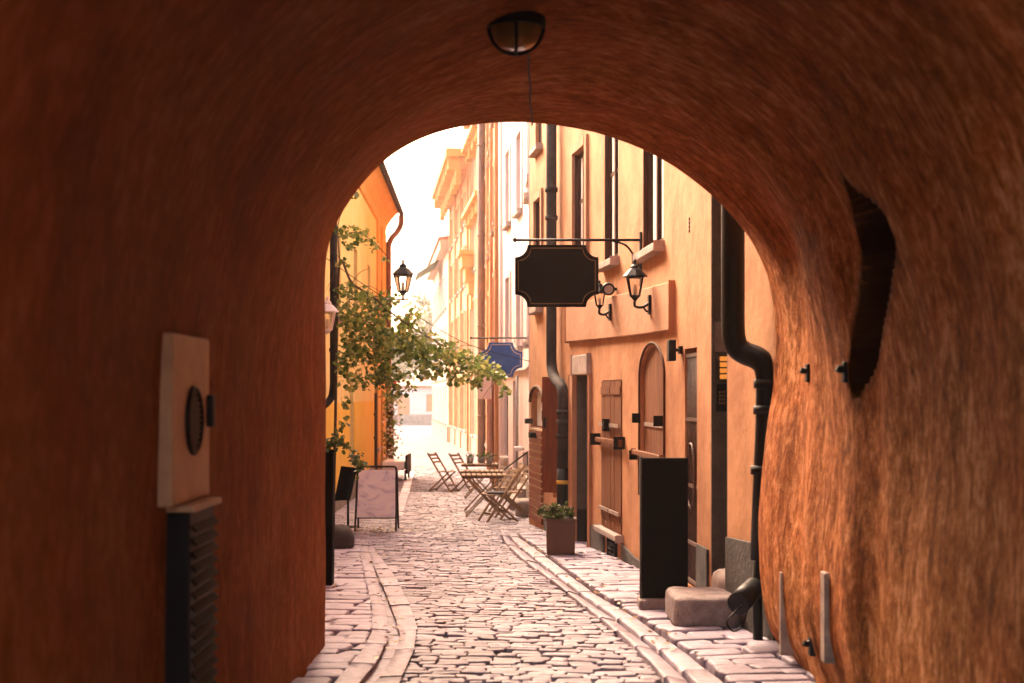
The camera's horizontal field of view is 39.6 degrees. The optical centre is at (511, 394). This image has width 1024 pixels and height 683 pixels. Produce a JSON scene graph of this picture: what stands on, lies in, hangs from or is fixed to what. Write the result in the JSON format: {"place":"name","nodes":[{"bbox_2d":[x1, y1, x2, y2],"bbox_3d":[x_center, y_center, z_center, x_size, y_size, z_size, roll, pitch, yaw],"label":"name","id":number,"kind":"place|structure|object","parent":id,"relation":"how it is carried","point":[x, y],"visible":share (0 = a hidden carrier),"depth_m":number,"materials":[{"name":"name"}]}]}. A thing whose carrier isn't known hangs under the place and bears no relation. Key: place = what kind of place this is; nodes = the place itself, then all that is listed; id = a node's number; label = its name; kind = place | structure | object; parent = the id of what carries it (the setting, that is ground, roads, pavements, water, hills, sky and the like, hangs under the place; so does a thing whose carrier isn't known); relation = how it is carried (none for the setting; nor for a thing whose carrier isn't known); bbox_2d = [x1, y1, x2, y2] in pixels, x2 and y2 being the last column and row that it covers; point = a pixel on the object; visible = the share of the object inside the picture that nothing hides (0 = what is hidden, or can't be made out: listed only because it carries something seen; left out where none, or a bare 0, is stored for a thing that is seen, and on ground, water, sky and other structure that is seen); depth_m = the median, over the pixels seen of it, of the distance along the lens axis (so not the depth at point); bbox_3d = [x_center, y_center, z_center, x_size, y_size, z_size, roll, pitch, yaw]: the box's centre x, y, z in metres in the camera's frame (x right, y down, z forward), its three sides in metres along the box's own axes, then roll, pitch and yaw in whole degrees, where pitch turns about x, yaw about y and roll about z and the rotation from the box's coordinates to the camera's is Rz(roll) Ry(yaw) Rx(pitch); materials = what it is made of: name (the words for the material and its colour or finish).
{"place":"outdoors","nodes":[
{"label":"outdoors","id":0,"kind":"place"},
{"bbox_2d":[291,547,373,682],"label":"pavement","id":1,"kind":"structure","parent":0,"point":[348,619],"depth_m":10.83,"materials":[{"name":"grey stone"}]},
{"bbox_2d":[335,524,354,548],"bbox_3d":[-2.167,1.837,17.900,0.385,0.412,0.483,0,0,0],"label":"guard stone","id":2,"kind":"object","parent":1,"relation":"on","point":[344,536],"visible":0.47,"depth_m":17.72,"materials":[{"name":"grey stone"}]},
{"bbox_2d":[325,423,368,587],"bbox_3d":[-1.636,1.039,13.371,0.714,1.568,0.358,0,0,-32],"label":"tall planter","id":3,"kind":"object","parent":1,"relation":"on","point":[330,465],"visible":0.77,"depth_m":13.21,"materials":[{"name":"metal"}]},
{"bbox_2d":[384,127,468,330],"label":"sky","id":4,"kind":"structure","parent":0,"point":[413,170],"materials":[{"name":"white"}]},
{"bbox_2d":[335,491,528,521],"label":"road","id":5,"kind":"structure","parent":0,"point":[448,506],"depth_m":26.91,"materials":[{"name":"stone"}]},
{"bbox_2d":[449,453,478,492],"bbox_3d":[-1.096,1.798,32.914,0.621,0.906,0.448,0,0,29],"label":"folding chair","id":6,"kind":"object","parent":5,"relation":"on","point":[459,472],"visible":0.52,"depth_m":32.85,"materials":[{"name":"brown wood"}]},
{"bbox_2d":[461,463,498,498],"bbox_3d":[-0.695,1.845,30.600,0.790,0.744,0.660,0,0,-3],"label":"folding table","id":7,"kind":"object","parent":5,"relation":"on","point":[466,465],"visible":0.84,"depth_m":30.33,"materials":[{"name":"brown wood"}]},
{"bbox_2d":[484,451,496,463],"bbox_3d":[-0.478,1.334,30.460,0.285,0.272,0.244,0,0,-33],"label":"flower pot","id":8,"kind":"object","parent":7,"relation":"on","point":[489,459],"visible":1,"depth_m":30.41,"materials":[{"name":"ceramic"}]},
{"bbox_2d":[461,469,503,510],"bbox_3d":[-0.555,1.793,26.800,0.790,0.744,0.660,0,0,2],"label":"folding table","id":9,"kind":"object","parent":5,"relation":"on","point":[470,471],"visible":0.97,"depth_m":26.54,"materials":[{"name":"brown wood"}]},
{"bbox_2d":[461,473,505,516],"bbox_3d":[-0.495,1.769,25.100,0.790,0.744,0.660,0,0,-2],"label":"folding table","id":10,"kind":"object","parent":5,"relation":"on","point":[479,475],"visible":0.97,"depth_m":24.84,"materials":[{"name":"brown wood"}]},
{"bbox_2d":[488,463,525,511],"bbox_3d":[-0.091,1.703,26.006,0.621,0.906,0.448,0,0,-11],"label":"folding chair","id":11,"kind":"object","parent":5,"relation":"on","point":[503,488],"visible":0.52,"depth_m":26.11,"materials":[{"name":"brown wood"}]},
{"bbox_2d":[495,466,528,519],"bbox_3d":[0.049,1.683,24.557,0.621,0.906,0.448,0,0,-14],"label":"folding chair","id":12,"kind":"object","parent":5,"relation":"on","point":[516,506],"visible":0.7,"depth_m":24.52,"materials":[{"name":"brown wood"}]},
{"bbox_2d":[500,451,527,502],"bbox_3d":[0.033,1.625,27.799,0.040,1.149,2.484,0,0,-12],"label":"handrail","id":13,"kind":"object","parent":5,"relation":"on","point":[525,453],"visible":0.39,"depth_m":27.44,"materials":[{"name":"black metal"}]},
{"bbox_2d":[509,484,525,509],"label":"stone steps","id":14,"kind":"structure","parent":5,"relation":"on","point":[523,494],"depth_m":27.00,"materials":[{"name":"grey stone"}]},
{"bbox_2d":[515,498,528,516],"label":"stone block","id":15,"kind":"structure","parent":5,"relation":"on","point":[523,503],"depth_m":24.91,"materials":[{"name":"grey stone"}]},
{"bbox_2d":[394,424,485,468],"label":"square","id":16,"kind":"structure","parent":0,"point":[420,441],"depth_m":64.05,"materials":[{"name":"white stone"}]},
{"bbox_2d":[391,331,417,378],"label":"leafy tree","id":17,"kind":"object","parent":16,"relation":"on","point":[404,370],"visible":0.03,"depth_m":155.08,"materials":[{"name":"green plant"}]},
{"bbox_2d":[392,290,431,376],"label":"leafy tree","id":18,"kind":"object","parent":16,"relation":"on","point":[427,318],"visible":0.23,"depth_m":148.44,"materials":[{"name":"green plant"}]},
{"bbox_2d":[398,466,493,492],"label":"road","id":19,"kind":"structure","parent":0,"point":[424,479],"depth_m":38.17,"materials":[{"name":"grey stone"}]},
{"bbox_2d":[381,394,405,471],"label":"flower column","id":20,"kind":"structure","parent":19,"relation":"on","point":[390,434],"depth_m":39.47,"materials":[{"name":"green plant"}]},
{"bbox_2d":[382,453,410,479],"bbox_3d":[-3.110,1.935,38.400,0.680,0.680,1.400,0,0,0],"label":"covered bench","id":21,"kind":"object","parent":19,"relation":"on","point":[402,464],"visible":0.9,"depth_m":37.72,"materials":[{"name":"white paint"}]},
{"bbox_2d":[427,452,457,491],"bbox_3d":[-1.627,1.804,33.412,0.621,0.906,0.448,0,0,24],"label":"folding chair","id":22,"kind":"object","parent":19,"relation":"on","point":[438,471],"visible":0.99,"depth_m":33.38,"materials":[{"name":"brown wood"}]},
{"bbox_2d":[335,520,660,682],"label":"road","id":23,"kind":"structure","parent":0,"point":[516,631],"depth_m":11.23,"materials":[{"name":"stone"}]},
{"bbox_2d":[335,466,356,527],"bbox_3d":[-2.586,1.601,22.404,0.324,0.959,0.319,0,0,40],"label":"menu stand","id":24,"kind":"object","parent":23,"relation":"on","point":[346,480],"visible":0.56,"depth_m":22.41,"materials":[{"name":"black metal"}]},
{"bbox_2d":[335,546,388,682],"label":"kerb","id":25,"kind":"structure","parent":23,"relation":"on","point":[360,667],"depth_m":9.92,"materials":[{"name":"stone"}]},
{"bbox_2d":[354,466,398,530],"bbox_3d":[-2.057,1.564,21.655,0.648,0.977,0.489,0,0,0],"label":"poster stand","id":26,"kind":"object","parent":23,"relation":"on","point":[376,497],"visible":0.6,"depth_m":21.54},
{"bbox_2d":[368,547,416,682],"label":"kerb","id":27,"kind":"structure","parent":23,"relation":"on","point":[393,670],"depth_m":10.73,"materials":[{"name":"stone"}]},
{"bbox_2d":[354,546,534,549],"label":"threshold stones","id":28,"kind":"object","parent":23,"relation":"on","point":[449,547],"visible":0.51,"depth_m":18.13,"materials":[{"name":"stone"}]},
{"bbox_2d":[478,467,520,522],"bbox_3d":[-0.212,1.673,23.861,0.621,0.906,0.448,0,0,-22],"label":"folding chair","id":29,"kind":"object","parent":23,"relation":"on","point":[492,496],"visible":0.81,"depth_m":23.79,"materials":[{"name":"brown wood"}]},
{"bbox_2d":[337,487,703,658],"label":"fallen leaves","id":30,"kind":"object","parent":23,"relation":"on","point":[377,656],"visible":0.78,"depth_m":13.26,"materials":[{"name":"brown plant"}]},
{"bbox_2d":[412,538,706,682],"bbox_3d":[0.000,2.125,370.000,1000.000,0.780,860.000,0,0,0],"label":"ground","id":31,"kind":"structure","parent":0,"point":[615,636],"depth_m":9.53,"materials":[{"name":"grey stone"}]},
{"bbox_2d":[325,162,403,512],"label":"yellow house","id":32,"kind":"structure","parent":31,"relation":"on","point":[375,207],"depth_m":33.16,"materials":[{"name":"paint"}]},
{"bbox_2d":[326,223,336,407],"bbox_3d":[-3.131,-0.693,23.868,0.176,6.885,0.505,0,0,37],"label":"drainpipe","id":33,"kind":"object","parent":32,"relation":"attached to","point":[333,284],"visible":0.4,"depth_m":23.94,"materials":[{"name":"black metal"}]},
{"bbox_2d":[325,294,338,333],"bbox_3d":[-2.718,-1.075,19.000,0.817,0.540,0.312,0,0,0],"label":"wall lantern","id":34,"kind":"object","parent":32,"relation":"attached to","point":[331,310],"depth_m":18.93,"materials":[{"name":"white paint"}]},
{"bbox_2d":[349,259,413,316],"bbox_3d":[-2.711,-2.142,29.500,1.368,1.416,0.405,0,0,0],"label":"street lantern","id":35,"kind":"object","parent":32,"relation":"attached to","point":[402,274],"visible":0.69,"depth_m":29.41,"materials":[{"name":"black metal"}]},
{"bbox_2d":[386,215,403,456],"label":"drainpipe","id":36,"kind":"object","parent":32,"relation":"attached to","point":[394,234],"visible":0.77,"depth_m":40.90,"materials":[{"name":"metal"}]},
{"bbox_2d":[362,566,399,682],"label":"gutter","id":37,"kind":"object","parent":31,"relation":"on","point":[385,658],"visible":0.22,"depth_m":9.88,"materials":[{"name":"grey stone"}]},
{"bbox_2d":[399,472,413,515],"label":"kerb","id":38,"kind":"structure","parent":31,"relation":"on","point":[404,492],"depth_m":32.17,"materials":[{"name":"stone"}]},
{"bbox_2d":[391,379,431,423],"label":"building","id":39,"kind":"structure","parent":31,"relation":"on","point":[417,409],"depth_m":119.94,"materials":[{"name":"paint"}]},
{"bbox_2d":[398,395,409,414],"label":"window","id":40,"kind":"structure","parent":39,"relation":"in","point":[406,401],"depth_m":120.21,"materials":[{"name":"glass"}]},
{"bbox_2d":[427,394,431,411],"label":"window","id":41,"kind":"structure","parent":39,"relation":"in","point":[429,396],"depth_m":120.10,"materials":[{"name":"glass"}]},
{"bbox_2d":[414,235,448,441],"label":"cream house","id":42,"kind":"structure","parent":31,"relation":"on","point":[435,271],"depth_m":78.73,"materials":[{"name":"paint"}]},
{"bbox_2d":[437,384,439,422],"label":"window","id":43,"kind":"structure","parent":42,"relation":"in","point":[438,421],"depth_m":81.50,"materials":[{"name":"pink paint"}]},
{"bbox_2d":[439,384,441,423],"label":"window","id":44,"kind":"structure","parent":42,"relation":"in","point":[440,422],"depth_m":78.79,"materials":[{"name":"pink paint"}]},
{"bbox_2d":[441,383,443,424],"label":"window","id":45,"kind":"structure","parent":42,"relation":"in","point":[442,423],"depth_m":76.08,"materials":[{"name":"pink paint"}]},
{"bbox_2d":[443,383,446,425],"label":"window","id":46,"kind":"structure","parent":42,"relation":"in","point":[445,424],"depth_m":73.59,"materials":[{"name":"pink paint"}]},
{"bbox_2d":[443,271,446,310],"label":"window","id":47,"kind":"structure","parent":42,"relation":"in","point":[445,308],"depth_m":73.59,"materials":[{"name":"white glass"}]},
{"bbox_2d":[431,148,468,451],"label":"ornate house","id":48,"kind":"structure","parent":31,"relation":"on","point":[450,191],"depth_m":63.56,"materials":[{"name":"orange paint"}]},
{"bbox_2d":[449,382,452,427],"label":"window","id":49,"kind":"structure","parent":48,"relation":"in","point":[451,425],"depth_m":69.95,"materials":[{"name":"glass"}]},
{"bbox_2d":[449,262,452,302],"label":"window","id":50,"kind":"structure","parent":48,"relation":"in","point":[451,300],"depth_m":70.19,"materials":[{"name":"paint"}]},
{"bbox_2d":[454,387,457,428],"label":"window","id":51,"kind":"structure","parent":48,"relation":"in","point":[456,427],"depth_m":66.26,"materials":[{"name":"glass"}]},
{"bbox_2d":[454,256,457,297],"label":"window","id":52,"kind":"structure","parent":48,"relation":"in","point":[455,296],"depth_m":66.55,"materials":[{"name":"paint"}]},
{"bbox_2d":[460,383,463,431],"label":"window","id":53,"kind":"structure","parent":48,"relation":"in","point":[461,429],"depth_m":62.02,"materials":[{"name":"glass"}]},
{"bbox_2d":[461,310,463,351],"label":"window","id":54,"kind":"structure","parent":48,"relation":"in","point":[462,312],"depth_m":62.32,"materials":[{"name":"paint"}]},
{"bbox_2d":[457,124,477,454],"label":"apricot house","id":55,"kind":"structure","parent":31,"relation":"on","point":[469,257],"depth_m":57.05,"materials":[{"name":"paint"}]},
{"bbox_2d":[470,385,474,436],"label":"window","id":56,"kind":"structure","parent":55,"relation":"in","point":[471,435],"depth_m":57.36,"materials":[{"name":"beige paint"}]},
{"bbox_2d":[470,297,474,354],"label":"window","id":57,"kind":"structure","parent":55,"relation":"in","point":[473,297],"depth_m":56.95,"materials":[{"name":"beige paint"}]},
{"bbox_2d":[484,123,497,490],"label":"orange house","id":58,"kind":"structure","parent":31,"relation":"on","point":[491,264],"depth_m":38.94,"materials":[{"name":"paint"}]},
{"bbox_2d":[477,124,485,462],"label":"drainpipe","id":59,"kind":"object","parent":58,"relation":"attached to","point":[481,236],"visible":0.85,"depth_m":47.11,"materials":[{"name":"beige metal"}]},
{"bbox_2d":[477,377,490,398],"bbox_3d":[-0.593,-0.180,36.500,0.586,0.565,0.080,0,0,0],"label":"projecting sign","id":60,"kind":"object","parent":58,"relation":"attached to","point":[485,388],"visible":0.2,"depth_m":36.46,"materials":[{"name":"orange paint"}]},
{"bbox_2d":[490,159,493,236],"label":"window","id":61,"kind":"structure","parent":58,"relation":"in","point":[492,229],"depth_m":37.79,"materials":[{"name":"paint"}]},
{"bbox_2d":[0,0,1023,682],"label":"archway house","id":62,"kind":"structure","parent":31,"relation":"on","point":[206,168],"depth_m":5.92,"materials":[{"name":"paint"}]},
{"bbox_2d":[158,332,214,507],"bbox_3d":[-1.275,0.092,5.540,0.110,0.645,0.640,0,0,0],"label":"vent plate","id":63,"kind":"object","parent":62,"relation":"attached to","point":[187,413],"visible":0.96,"depth_m":5.41,"materials":[{"name":"beige paint"}]},
{"bbox_2d":[165,497,221,682],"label":"louvred box","id":64,"kind":"object","parent":62,"relation":"attached to","point":[191,633],"visible":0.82,"depth_m":5.38,"materials":[{"name":"black metal"}]},
{"bbox_2d":[487,11,545,56],"bbox_3d":[0.019,-1.741,6.800,0.288,0.239,0.288,0,0,0],"label":"ceiling lamp","id":65,"kind":"object","parent":62,"relation":"attached to","point":[518,33],"visible":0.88,"depth_m":6.71,"materials":[{"name":"black metal"}]},
{"bbox_2d":[527,53,532,125],"bbox_3d":[0.103,-1.799,8.255,0.019,0.051,2.611,0,0,1],"label":"lamp cable","id":66,"kind":"object","parent":62,"relation":"attached to","point":[528,68],"visible":0.81,"depth_m":8.32,"materials":[{"name":"black metal"}]},
{"bbox_2d":[779,572,793,654],"bbox_3d":[1.595,0.487,4.432,0.103,2.272,8.937,0,0,2],"label":"hinge strip","id":67,"kind":"object","parent":62,"relation":"attached to","point":[785,647],"visible":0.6,"depth_m":8.85,"materials":[{"name":"metal"}]},
{"bbox_2d":[799,364,809,381],"bbox_3d":[1.782,-0.132,8.550,0.108,0.110,0.070,0,0,0],"label":"wall hook","id":68,"kind":"object","parent":62,"relation":"attached to","point":[806,370],"depth_m":8.53,"materials":[{"name":"black metal"}]},
{"bbox_2d":[802,637,815,655],"bbox_3d":[1.715,1.439,8.150,0.108,0.110,0.070,0,0,0],"label":"wall hook","id":69,"kind":"object","parent":62,"relation":"attached to","point":[809,645],"depth_m":8.13,"materials":[{"name":"black metal"}]},
{"bbox_2d":[821,571,834,663],"bbox_3d":[1.609,0.328,3.871,0.105,2.246,7.816,0,0,2],"label":"hinge strip","id":70,"kind":"object","parent":62,"relation":"attached to","point":[827,656],"visible":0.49,"depth_m":7.67,"materials":[{"name":"metal"}]},
{"bbox_2d":[835,361,847,382],"bbox_3d":[1.728,-0.119,7.375,0.108,0.110,0.070,0,0,0],"label":"wall hook","id":71,"kind":"object","parent":62,"relation":"attached to","point":[842,369],"depth_m":7.35,"materials":[{"name":"black metal"}]},
{"bbox_2d":[498,122,529,523],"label":"pink house","id":72,"kind":"structure","parent":31,"relation":"on","point":[513,221],"depth_m":30.70,"materials":[{"name":"paint"}]},
{"bbox_2d":[470,337,525,376],"bbox_3d":[-0.227,-0.739,26.499,1.134,0.807,0.081,0,0,0],"label":"hanging sign","id":73,"kind":"object","parent":72,"relation":"attached to","point":[511,365],"visible":0.69,"depth_m":26.48,"materials":[{"name":"blue metal"}]},
{"bbox_2d":[499,386,507,461],"bbox_3d":[-0.127,0.651,32.197,0.248,1.697,1.121,0,0,-6],"label":"window","id":74,"kind":"structure","parent":72,"relation":"in","point":[502,458],"depth_m":32.63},
{"bbox_2d":[501,142,510,230],"bbox_3d":[-0.117,-4.610,31.592,0.140,1.820,1.091,0,0,-6],"label":"window","id":75,"kind":"structure","parent":72,"relation":"in","point":[507,224],"depth_m":31.86,"materials":[{"name":"pink paint"}]},
{"bbox_2d":[504,270,510,341],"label":"window","id":76,"kind":"structure","parent":72,"relation":"in","point":[508,275],"depth_m":32.02,"materials":[{"name":"white paint"}]},
{"bbox_2d":[512,123,522,218],"bbox_3d":[0.122,-4.610,29.377,0.140,1.820,1.091,0,0,-6],"label":"window","id":77,"kind":"structure","parent":72,"relation":"in","point":[518,211],"depth_m":29.11,"materials":[{"name":"pink paint"}]},
{"bbox_2d":[515,295,522,350],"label":"window","id":78,"kind":"structure","parent":72,"relation":"in","point":[518,347],"depth_m":28.95,"materials":[{"name":"white paint"}]},
{"bbox_2d":[523,302,528,348],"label":"window","id":79,"kind":"structure","parent":72,"relation":"in","point":[527,316],"depth_m":27.59,"materials":[{"name":"white paint"}]},
{"bbox_2d":[523,122,528,204],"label":"window","id":80,"kind":"structure","parent":72,"relation":"in","point":[526,194],"depth_m":27.59,"materials":[{"name":"white paint"}]},
{"bbox_2d":[500,530,687,682],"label":"gutter","id":81,"kind":"object","parent":31,"relation":"on","point":[664,670],"visible":0.85,"depth_m":10.57,"materials":[{"name":"stone"}]},
{"bbox_2d":[509,533,722,682],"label":"kerb","id":82,"kind":"structure","parent":31,"relation":"on","point":[687,668],"depth_m":10.63,"materials":[{"name":"stone"}]},
{"bbox_2d":[525,123,775,640],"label":"peach house","id":83,"kind":"structure","parent":31,"relation":"on","point":[634,394],"depth_m":14.96,"materials":[{"name":"paint"}]},
{"bbox_2d":[326,258,529,361],"bbox_3d":[-1.374,-1.395,23.097,3.415,1.728,0.367,0,0,4],"label":"support wire","id":84,"kind":"object","parent":83,"relation":"attached to","point":[431,324],"visible":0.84,"depth_m":23.09,"materials":[{"name":"black metal"}]},
{"bbox_2d":[326,192,512,448],"bbox_3d":[-1.516,-0.810,22.826,3.067,5.169,2.724,0,0,0],"label":"climbing vine","id":85,"kind":"object","parent":84,"relation":"attached to","point":[406,343],"visible":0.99,"depth_m":22.69,"materials":[{"name":"green plant"}]},
{"bbox_2d":[528,188,542,314],"bbox_3d":[0.406,-2.220,22.212,0.198,1.900,0.933,0,0,-7],"label":"window","id":86,"kind":"structure","parent":83,"relation":"in","point":[538,195],"depth_m":22.49,"materials":[{"name":"paint"}]},
{"bbox_2d":[528,123,542,157],"bbox_3d":[0.406,-4.508,22.212,0.198,1.477,0.814,0,0,-7],"label":"window","id":87,"kind":"structure","parent":83,"relation":"in","point":[538,146],"depth_m":22.19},
{"bbox_2d":[529,426,542,524],"bbox_3d":[0.407,1.255,22.390,0.095,1.490,1.343,0,0,-7],"label":"slatted door","id":88,"kind":"structure","parent":83,"relation":"in","point":[535,445],"depth_m":22.31,"materials":[{"name":"red wood"}]},
{"bbox_2d":[545,124,567,505],"bbox_3d":[0.626,-1.552,19.731,0.182,6.441,1.210,0,0,-7],"label":"drainpipe","id":89,"kind":"object","parent":83,"relation":"attached to","point":[555,378],"visible":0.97,"depth_m":20.17,"materials":[{"name":"black metal"}]},
{"bbox_2d":[513,232,641,306],"bbox_3d":[0.689,-1.313,14.899,1.376,0.782,0.082,0,0,0],"label":"hanging sign","id":90,"kind":"object","parent":83,"relation":"attached to","point":[556,275],"visible":0.95,"depth_m":14.88,"materials":[{"name":"black metal"}]},
{"bbox_2d":[570,134,588,251],"bbox_3d":[0.917,-2.420,18.587,0.128,1.800,1.038,0,0,-9],"label":"window","id":91,"kind":"structure","parent":83,"relation":"in","point":[581,160],"depth_m":18.81,"materials":[{"name":"paint"}]},
{"bbox_2d":[594,279,611,320],"bbox_3d":[1.052,-1.094,16.320,0.294,0.477,0.188,0,0,-23],"label":"wall lantern","id":92,"kind":"object","parent":83,"relation":"attached to","point":[599,299],"depth_m":16.27,"materials":[{"name":"black metal"}]},
{"bbox_2d":[602,282,616,295],"bbox_3d":[1.117,-1.209,16.249,0.184,0.154,0.172,0,0,0],"label":"spotlight","id":93,"kind":"object","parent":83,"relation":"attached to","point":[608,288],"visible":1,"depth_m":16.17,"materials":[{"name":"black metal"}]},
{"bbox_2d":[599,135,619,272],"bbox_3d":[1.148,-2.359,16.585,0.198,1.778,0.983,0,0,-7],"label":"window","id":94,"kind":"structure","parent":83,"relation":"in","point":[612,259],"depth_m":16.84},
{"bbox_2d":[622,259,650,314],"bbox_3d":[1.259,-1.075,14.020,0.336,0.558,0.233,0,0,-23],"label":"wall lantern","id":95,"kind":"object","parent":83,"relation":"attached to","point":[634,275],"depth_m":13.95,"materials":[{"name":"black metal"}]},
{"bbox_2d":[632,150,664,263],"bbox_3d":[1.395,-2.259,14.201,0.198,1.778,1.331,0,0,-4],"label":"window","id":96,"kind":"structure","parent":83,"relation":"in","point":[653,242],"depth_m":14.53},
{"bbox_2d":[667,340,682,360],"bbox_3d":[1.453,-0.397,12.671,0.129,0.187,0.160,0,0,0],"label":"wall lamp","id":97,"kind":"object","parent":83,"relation":"attached to","point":[672,349],"visible":1,"depth_m":12.59,"materials":[{"name":"black metal"}]},
{"bbox_2d":[686,353,696,585],"bbox_3d":[1.555,0.634,12.270,0.047,1.987,0.509,0,0,-4],"label":"door","id":98,"kind":"structure","parent":83,"relation":"in","point":[691,418],"depth_m":12.27,"materials":[{"name":"brown wood"}]},
{"bbox_2d":[715,322,726,410],"bbox_3d":[1.709,-0.229,11.415,0.153,0.715,0.036,0,0,-6],"label":"intercom","id":99,"kind":"object","parent":83,"relation":"attached to","point":[721,375],"visible":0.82,"depth_m":11.41,"materials":[{"name":"black metal"}]},
{"bbox_2d":[721,205,773,560],"bbox_3d":[1.670,-0.604,9.900,0.449,3.495,0.205,0,0,41],"label":"drainpipe","id":100,"kind":"object","parent":83,"relation":"attached to","point":[741,349],"visible":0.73,"depth_m":9.90,"materials":[{"name":"black metal"}]},
{"bbox_2d":[726,548,762,640],"bbox_3d":[1.586,1.406,9.606,0.156,0.704,0.513,0,0,36],"label":"pipe outlet","id":101,"kind":"object","parent":100,"relation":"attached to","point":[745,597],"visible":0.91,"depth_m":9.59,"materials":[{"name":"black metal"}]},
{"bbox_2d":[518,532,815,682],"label":"pavement","id":102,"kind":"structure","parent":0,"point":[741,655],"depth_m":10.07,"materials":[{"name":"grey stone"}]},
{"bbox_2d":[537,501,576,554],"bbox_3d":[0.525,1.571,16.856,0.470,0.612,0.549,0,0,0],"label":"planter","id":103,"kind":"object","parent":102,"relation":"on","point":[560,520],"visible":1,"depth_m":16.70,"materials":[{"name":"brown"}]},
{"bbox_2d":[637,456,687,609],"bbox_3d":[1.230,1.124,11.599,0.404,1.247,0.260,0,0,0],"label":"notice board","id":104,"kind":"object","parent":102,"relation":"on","point":[663,525],"visible":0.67,"depth_m":11.57,"materials":[{"name":"metal"}]},
{"bbox_2d":[665,586,740,628],"bbox_3d":[1.440,1.600,10.721,0.509,0.233,0.730,0,0,0],"label":"step stone","id":105,"kind":"object","parent":102,"relation":"on","point":[695,606],"visible":0.86,"depth_m":10.37,"materials":[{"name":"stone"}]},
{"bbox_2d":[711,568,724,588],"bbox_3d":[1.720,1.600,11.094,0.320,0.467,0.474,0,0,0],"label":"guard stone","id":106,"kind":"object","parent":102,"relation":"on","point":[718,579],"visible":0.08,"depth_m":11.04,"materials":[{"name":"grey stone"}]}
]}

